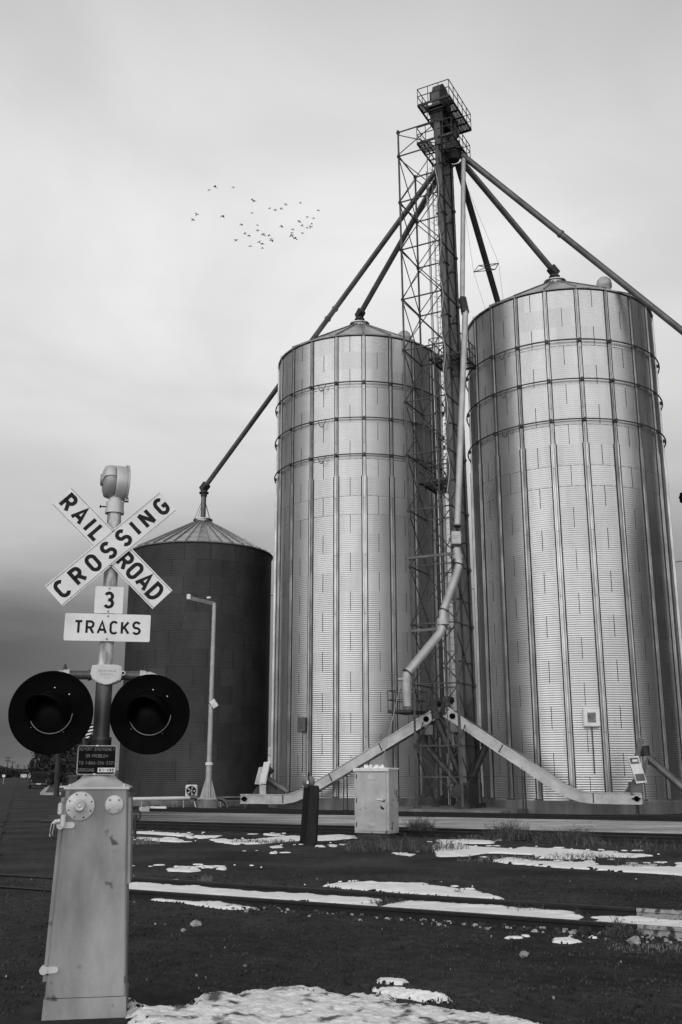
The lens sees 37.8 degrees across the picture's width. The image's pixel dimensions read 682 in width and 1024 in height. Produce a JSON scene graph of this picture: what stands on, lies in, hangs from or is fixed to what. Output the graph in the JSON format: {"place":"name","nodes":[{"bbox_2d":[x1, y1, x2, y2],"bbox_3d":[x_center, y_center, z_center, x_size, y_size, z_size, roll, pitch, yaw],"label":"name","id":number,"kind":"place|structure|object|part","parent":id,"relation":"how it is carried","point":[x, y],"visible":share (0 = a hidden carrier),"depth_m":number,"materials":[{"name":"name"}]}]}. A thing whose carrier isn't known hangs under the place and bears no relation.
{"place":"outdoors","nodes":[
{"label":"outdoors","id":0,"kind":"place"},
{"bbox_2d":[0,777,18,853],"bbox_3d":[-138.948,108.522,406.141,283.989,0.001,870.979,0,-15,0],"label":"road","id":1,"kind":"structure","parent":0,"point":[7,788],"depth_m":75.41,"materials":[{"name":"grey asphalt"}]},
{"bbox_2d":[0,873,52,890],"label":"crossing rails","id":2,"kind":"object","parent":1,"relation":"on","point":[26,887],"depth_m":15.30,"materials":[{"name":"grey metal"}]},
{"bbox_2d":[68,775,79,784],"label":"utility box","id":3,"kind":"object","parent":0,"point":[73,779],"visible":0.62,"depth_m":57.71,"materials":[{"name":"metal"}]},
{"bbox_2d":[267,747,270,783],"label":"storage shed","id":4,"kind":"structure","parent":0,"point":[269,753],"depth_m":99.50,"materials":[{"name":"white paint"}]},
{"bbox_2d":[0,774,681,1023],"bbox_3d":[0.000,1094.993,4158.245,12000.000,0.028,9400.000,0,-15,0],"label":"ground","id":5,"kind":"structure","parent":0,"point":[27,847],"depth_m":10.94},
{"bbox_2d":[0,765,5,775],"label":"tree","id":6,"kind":"object","parent":5,"relation":"on","point":[2,771],"visible":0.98,"depth_m":367.33,"materials":[{"name":"black plant"}]},
{"bbox_2d":[0,767,10,777],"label":"tree","id":7,"kind":"object","parent":5,"relation":"on","point":[7,773],"visible":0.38,"depth_m":386.21,"materials":[{"name":"black plant"}]},
{"bbox_2d":[3,766,15,777],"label":"tree","id":8,"kind":"object","parent":5,"relation":"on","point":[13,772],"visible":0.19,"depth_m":406.80,"materials":[{"name":"black plant"}]},
{"bbox_2d":[15,768,22,776],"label":"tree","id":9,"kind":"object","parent":5,"relation":"on","point":[19,772],"visible":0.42,"depth_m":443.25,"materials":[{"name":"black plant"}]},
{"bbox_2d":[29,771,47,788],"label":"parked car","id":10,"kind":"object","parent":5,"relation":"on","point":[38,778],"visible":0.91,"depth_m":115.78,"materials":[{"name":"paint"}]},
{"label":"window","id":11,"kind":"part","parent":10,"relation":"part of","materials":[{"name":"black glass"}]},
{"bbox_2d":[25,752,61,785],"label":"tree","id":12,"kind":"object","parent":5,"relation":"on","point":[42,762],"visible":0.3,"depth_m":130.00,"materials":[{"name":"black plant"}]},
{"bbox_2d":[40,784,65,794],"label":"kerb island","id":13,"kind":"structure","parent":5,"relation":"on","point":[48,790],"depth_m":94.27,"materials":[{"name":"concrete"}]},
{"bbox_2d":[53,753,60,796],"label":"utility pole","id":14,"kind":"object","parent":5,"relation":"on","point":[57,775],"depth_m":76.23,"materials":[{"name":"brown wood"}]},
{"bbox_2d":[47,749,75,785],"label":"tree","id":15,"kind":"object","parent":5,"relation":"on","point":[66,755],"visible":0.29,"depth_m":123.30,"materials":[{"name":"black plant"}]},
{"bbox_2d":[65,734,92,777],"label":"tree","id":16,"kind":"object","parent":5,"relation":"on","point":[71,766],"visible":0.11,"depth_m":115.79,"materials":[{"name":"black plant"}]},
{"bbox_2d":[80,724,92,778],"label":"crossing gate","id":17,"kind":"structure","parent":5,"relation":"on","point":[87,735],"depth_m":33.19,"materials":[{"name":"metal"}]},
{"bbox_2d":[8,465,189,1020],"bbox_3d":[-1.886,1.655,7.793,1.382,4.321,0.797,2,-15,-9],"label":"crossing signal","id":18,"kind":"object","parent":5,"relation":"on","point":[83,970],"visible":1,"depth_m":7.70,"materials":[{"name":"silver metal"}]},
{"bbox_2d":[43,797,65,981],"bbox_3d":[-2.163,2.831,7.547,0.124,1.282,0.517,2,-15,-9],"label":"door","id":19,"kind":"structure","parent":18,"relation":"in","point":[61,819],"depth_m":7.40,"materials":[{"name":"metal"}]},
{"bbox_2d":[127,796,132,883],"bbox_3d":[-1.643,2.544,7.752,0.047,0.622,0.440,2,-15,-9],"label":"door","id":20,"kind":"structure","parent":18,"relation":"in","point":[130,799],"depth_m":7.57,"materials":[{"name":"metal"}]},
{"bbox_2d":[133,809,141,835],"bbox_3d":[-5.810,8.794,28.070,0.340,0.764,0.111,0,-15,0],"label":"valve stand","id":21,"kind":"object","parent":5,"relation":"on","point":[135,819],"visible":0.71,"depth_m":28.06,"materials":[{"name":"metal"}]},
{"bbox_2d":[139,807,149,811],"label":"kerb block","id":22,"kind":"structure","parent":5,"relation":"on","point":[146,809],"depth_m":45.32,"materials":[{"name":"white concrete"}]},
{"bbox_2d":[133,832,159,844],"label":"dry weed","id":23,"kind":"object","parent":5,"relation":"on","point":[144,840],"visible":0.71,"depth_m":24.96,"materials":[{"name":"plant"}]},
{"bbox_2d":[145,806,166,808],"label":"kerb block","id":24,"kind":"structure","parent":5,"relation":"on","point":[161,807],"depth_m":45.75,"materials":[{"name":"white paint"}]},
{"bbox_2d":[146,802,193,806],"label":"dry weed","id":25,"kind":"object","parent":5,"relation":"on","point":[169,805],"visible":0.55,"depth_m":52.68,"materials":[{"name":"plant"}]},
{"bbox_2d":[130,594,218,807],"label":"light pole","id":26,"kind":"object","parent":5,"relation":"on","point":[207,799],"visible":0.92,"depth_m":50.38,"materials":[{"name":"grey metal"}]},
{"bbox_2d":[133,796,239,807],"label":"pipe rail","id":27,"kind":"object","parent":5,"relation":"on","point":[183,798],"visible":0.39,"depth_m":50.12,"materials":[{"name":"grey metal"}]},
{"bbox_2d":[185,785,197,806],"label":"aeration fan","id":28,"kind":"object","parent":5,"relation":"on","point":[191,790],"visible":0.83,"depth_m":52.42},
{"bbox_2d":[190,919,201,926],"bbox_3d":[-1.677,4.757,11.494,0.143,0.100,0.088,0,-15,0],"label":"rock","id":29,"kind":"object","parent":5,"relation":"on","point":[195,922],"visible":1,"depth_m":11.47,"materials":[{"name":"stone"}]},
{"bbox_2d":[118,517,273,806],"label":"grain silo","id":30,"kind":"object","parent":5,"relation":"on","point":[228,571],"visible":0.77,"depth_m":55.97,"materials":[{"name":"metal"}]},
{"bbox_2d":[197,874,211,881],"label":"dry weed","id":31,"kind":"object","parent":5,"relation":"on","point":[204,879],"visible":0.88,"depth_m":16.20,"materials":[{"name":"plant"}]},
{"bbox_2d":[216,797,228,807],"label":"pipe elbow","id":32,"kind":"object","parent":5,"relation":"on","point":[224,801],"visible":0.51,"depth_m":50.16,"materials":[{"name":"grey metal"}]},
{"bbox_2d":[231,839,268,843],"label":"dry weed","id":33,"kind":"object","parent":5,"relation":"on","point":[250,841],"visible":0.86,"depth_m":25.17,"materials":[{"name":"plant"}]},
{"bbox_2d":[260,905,281,909],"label":"dry weed","id":34,"kind":"object","parent":5,"relation":"on","point":[269,907],"visible":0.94,"depth_m":12.97,"materials":[{"name":"plant"}]},
{"bbox_2d":[258,838,305,844],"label":"dry weed","id":35,"kind":"object","parent":5,"relation":"on","point":[289,841],"visible":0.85,"depth_m":25.09,"materials":[{"name":"plant"}]},
{"bbox_2d":[300,772,318,844],"bbox_3d":[-0.799,7.534,25.155,0.504,1.846,0.728,0,-15,0],"label":"bollard","id":36,"kind":"object","parent":5,"relation":"on","point":[309,821],"visible":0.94,"depth_m":24.94,"materials":[{"name":"black metal"}]},
{"bbox_2d":[240,699,441,809],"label":"grain conveyor","id":37,"kind":"object","parent":5,"relation":"on","point":[263,793],"visible":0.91,"depth_m":47.38,"materials":[{"name":"metal"}]},
{"bbox_2d":[268,320,455,809],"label":"grain silo","id":38,"kind":"object","parent":5,"relation":"on","point":[341,653],"visible":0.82,"depth_m":52.14,"materials":[{"name":"metal"}]},
{"bbox_2d":[44,820,681,845],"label":"railway track","id":39,"kind":"structure","parent":5,"relation":"on","point":[446,833],"depth_m":29.00,"materials":[{"name":"grey metal"}]},
{"bbox_2d":[353,768,398,838],"bbox_3d":[0.970,8.040,27.415,1.090,1.910,0.705,-8,-17,27],"label":"equipment cabinet","id":40,"kind":"object","parent":5,"relation":"on","point":[376,803],"visible":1,"depth_m":27.16,"materials":[{"name":"grey metal"}]},
{"bbox_3d":[0.822,7.909,27.154,0.880,1.540,0.064,-8,-17,27],"label":"door","id":41,"kind":"part","parent":40,"relation":"part of","materials":[{"name":"grey paint"}]},
{"bbox_2d":[364,764,384,767],"bbox_3d":[0.922,7.019,27.483,0.615,0.098,0.264,-8,-17,27],"label":"snow crust","id":42,"kind":"object","parent":40,"relation":"on","point":[375,766],"visible":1,"depth_m":27.42},
{"bbox_2d":[369,894,407,905],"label":"dry weed","id":43,"kind":"object","parent":5,"relation":"on","point":[385,899],"visible":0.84,"depth_m":13.31,"materials":[{"name":"plant"}]},
{"bbox_2d":[334,831,469,852],"bbox_3d":[1.409,7.557,22.924,3.184,0.480,1.909,0,-15,0],"label":"dry weed","id":44,"kind":"object","parent":5,"relation":"on","point":[399,846],"visible":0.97,"depth_m":22.72,"materials":[{"name":"plant"}]},
{"bbox_2d":[125,831,681,1023],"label":"snow","id":45,"kind":"structure","parent":5,"relation":"on","point":[299,1004],"depth_m":10.37,"materials":[{"name":"white snow"}]},
{"bbox_2d":[129,877,681,938],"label":"railway track","id":46,"kind":"structure","parent":5,"relation":"on","point":[571,924],"depth_m":12.64,"materials":[{"name":"grey metal"}]},
{"bbox_2d":[133,807,681,821],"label":"railway track","id":47,"kind":"structure","parent":5,"relation":"on","point":[488,815],"depth_m":39.72,"materials":[{"name":"grey metal"}]},
{"bbox_2d":[399,813,442,830],"bbox_3d":[2.176,8.841,28.401,1.459,0.782,0.930,0,-15,0],"label":"dry weed","id":48,"kind":"object","parent":5,"relation":"on","point":[416,826],"visible":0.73,"depth_m":28.25,"materials":[{"name":"plant"}]},
{"bbox_2d":[387,79,527,812],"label":"elevator tower","id":49,"kind":"structure","parent":5,"relation":"on","point":[445,124],"depth_m":48.76,"materials":[{"name":"metal"}]},
{"bbox_2d":[195,158,446,516],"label":"grain spout","id":50,"kind":"object","parent":49,"relation":"attached to","point":[204,487],"visible":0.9,"depth_m":57.34,"materials":[{"name":"metal"}]},
{"bbox_2d":[355,161,448,319],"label":"grain spout","id":51,"kind":"object","parent":49,"relation":"attached to","point":[360,313],"visible":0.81,"depth_m":57.39,"materials":[{"name":"metal"}]},
{"bbox_2d":[381,156,468,764],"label":"loading spout","id":52,"kind":"object","parent":49,"relation":"attached to","point":[429,645],"visible":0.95,"depth_m":46.42,"materials":[{"name":"metal"}]},
{"bbox_2d":[455,163,502,306],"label":"grain spout","id":53,"kind":"object","parent":49,"relation":"attached to","point":[482,249],"visible":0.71,"depth_m":55.47,"materials":[{"name":"metal"}]},
{"bbox_2d":[460,153,681,334],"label":"grain spout","id":54,"kind":"object","parent":49,"relation":"attached to","point":[591,258],"visible":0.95,"depth_m":50.53,"materials":[{"name":"metal"}]},
{"bbox_2d":[449,830,509,841],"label":"dry weed","id":55,"kind":"object","parent":5,"relation":"on","point":[478,837],"visible":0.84,"depth_m":26.17,"materials":[{"name":"plant"}]},
{"bbox_2d":[457,853,553,863],"bbox_3d":[3.305,6.969,20.099,1.932,0.180,1.200,0,-15,0],"label":"dry weed","id":56,"kind":"object","parent":5,"relation":"on","point":[531,858],"visible":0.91,"depth_m":20.15,"materials":[{"name":"plant"}]},
{"bbox_2d":[482,817,537,840],"bbox_3d":[4.427,8.493,26.756,1.799,0.619,1.159,5,-16,-19],"label":"dry weed","id":57,"kind":"object","parent":5,"relation":"on","point":[508,834],"visible":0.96,"depth_m":26.50,"materials":[{"name":"plant"}]},
{"bbox_2d":[519,950,528,957],"bbox_3d":[1.765,4.259,9.586,0.095,0.071,0.070,0,-15,0],"label":"rock","id":58,"kind":"object","parent":5,"relation":"on","point":[523,954],"visible":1,"depth_m":9.57,"materials":[{"name":"stone"}]},
{"bbox_2d":[506,900,548,910],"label":"dry weed","id":59,"kind":"object","parent":5,"relation":"on","point":[529,907],"visible":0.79,"depth_m":12.68,"materials":[{"name":"plant"}]},
{"bbox_2d":[525,825,572,843],"bbox_3d":[5.255,8.165,25.202,1.279,0.462,0.776,0,-15,0],"label":"dry weed","id":60,"kind":"object","parent":5,"relation":"on","point":[549,839],"visible":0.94,"depth_m":25.12,"materials":[{"name":"plant"}]},
{"bbox_2d":[443,696,681,814],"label":"grain conveyor","id":61,"kind":"object","parent":5,"relation":"on","point":[634,795],"visible":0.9,"depth_m":41.98,"materials":[{"name":"metal"}]},
{"bbox_2d":[545,825,600,843],"bbox_3d":[5.976,8.150,25.265,1.510,0.524,0.939,0,-15,0],"label":"dry weed","id":62,"kind":"object","parent":5,"relation":"on","point":[575,836],"visible":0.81,"depth_m":25.11,"materials":[{"name":"plant"}]},
{"bbox_2d":[466,276,681,814],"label":"grain silo","id":63,"kind":"object","parent":5,"relation":"on","point":[578,649],"visible":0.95,"depth_m":46.93,"materials":[{"name":"metal"}]},
{"bbox_2d":[459,161,559,277],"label":"grain spout","id":64,"kind":"object","parent":63,"relation":"attached to","point":[553,270],"visible":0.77,"depth_m":54.13,"materials":[{"name":"metal"}]},
{"bbox_2d":[574,908,586,914],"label":"dry weed","id":65,"kind":"object","parent":5,"relation":"on","point":[578,912],"visible":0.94,"depth_m":12.46,"materials":[{"name":"plant"}]},
{"bbox_2d":[578,925,590,934],"bbox_3d":[2.665,4.599,10.916,0.157,0.118,0.098,0,-15,0],"label":"rock","id":66,"kind":"object","parent":5,"relation":"on","point":[584,930],"visible":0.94,"depth_m":10.88,"materials":[{"name":"stone"}]},
{"bbox_2d":[545,849,633,861],"bbox_3d":[5.049,7.027,20.380,1.834,0.212,1.072,0,-15,0],"label":"dry weed","id":67,"kind":"object","parent":5,"relation":"on","point":[587,858],"visible":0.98,"depth_m":20.30,"materials":[{"name":"plant"}]},
{"bbox_2d":[565,835,660,847],"bbox_3d":[6.594,8.012,24.328,2.423,0.313,1.399,0,-15,0],"label":"dry weed","id":68,"kind":"object","parent":5,"relation":"on","point":[594,843],"visible":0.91,"depth_m":24.27,"materials":[{"name":"plant"}]},
{"bbox_2d":[607,912,623,922],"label":"dry weed","id":69,"kind":"object","parent":5,"relation":"on","point":[616,918],"visible":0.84,"depth_m":11.65,"materials":[{"name":"plant"}]},
{"bbox_2d":[598,922,644,937],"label":"dry weed","id":70,"kind":"object","parent":5,"relation":"on","point":[619,932],"visible":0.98,"depth_m":10.77,"materials":[{"name":"plant"}]},
{"bbox_2d":[627,936,640,944],"bbox_3d":[3.026,4.425,10.264,0.143,0.102,0.094,0,-15,0],"label":"rock","id":71,"kind":"object","parent":5,"relation":"on","point":[634,940],"visible":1,"depth_m":10.25,"materials":[{"name":"stone"}]},
{"bbox_2d":[605,856,668,866],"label":"dry weed","id":72,"kind":"object","parent":5,"relation":"on","point":[646,864],"visible":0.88,"depth_m":18.72,"materials":[{"name":"plant"}]},
{"bbox_2d":[607,943,681,953],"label":"dry weed","id":73,"kind":"object","parent":5,"relation":"on","point":[659,947],"visible":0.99,"depth_m":10.05,"materials":[{"name":"plant"}]},
{"bbox_2d":[622,839,681,851],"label":"dry weed","id":74,"kind":"object","parent":5,"relation":"on","point":[661,848],"visible":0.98,"depth_m":22.81,"materials":[{"name":"plant"}]},
{"bbox_2d":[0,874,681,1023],"bbox_3d":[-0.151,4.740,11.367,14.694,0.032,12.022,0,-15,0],"label":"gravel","id":75,"kind":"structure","parent":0,"point":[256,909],"depth_m":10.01,"materials":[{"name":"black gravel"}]},
{"bbox_2d":[0,0,681,769],"label":"sky","id":76,"kind":"structure","parent":0,"point":[138,333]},
{"bbox_2d":[41,811,681,833],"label":"path","id":77,"kind":"structure","parent":0,"point":[667,827],"depth_m":35.77,"materials":[{"name":"grey concrete"}]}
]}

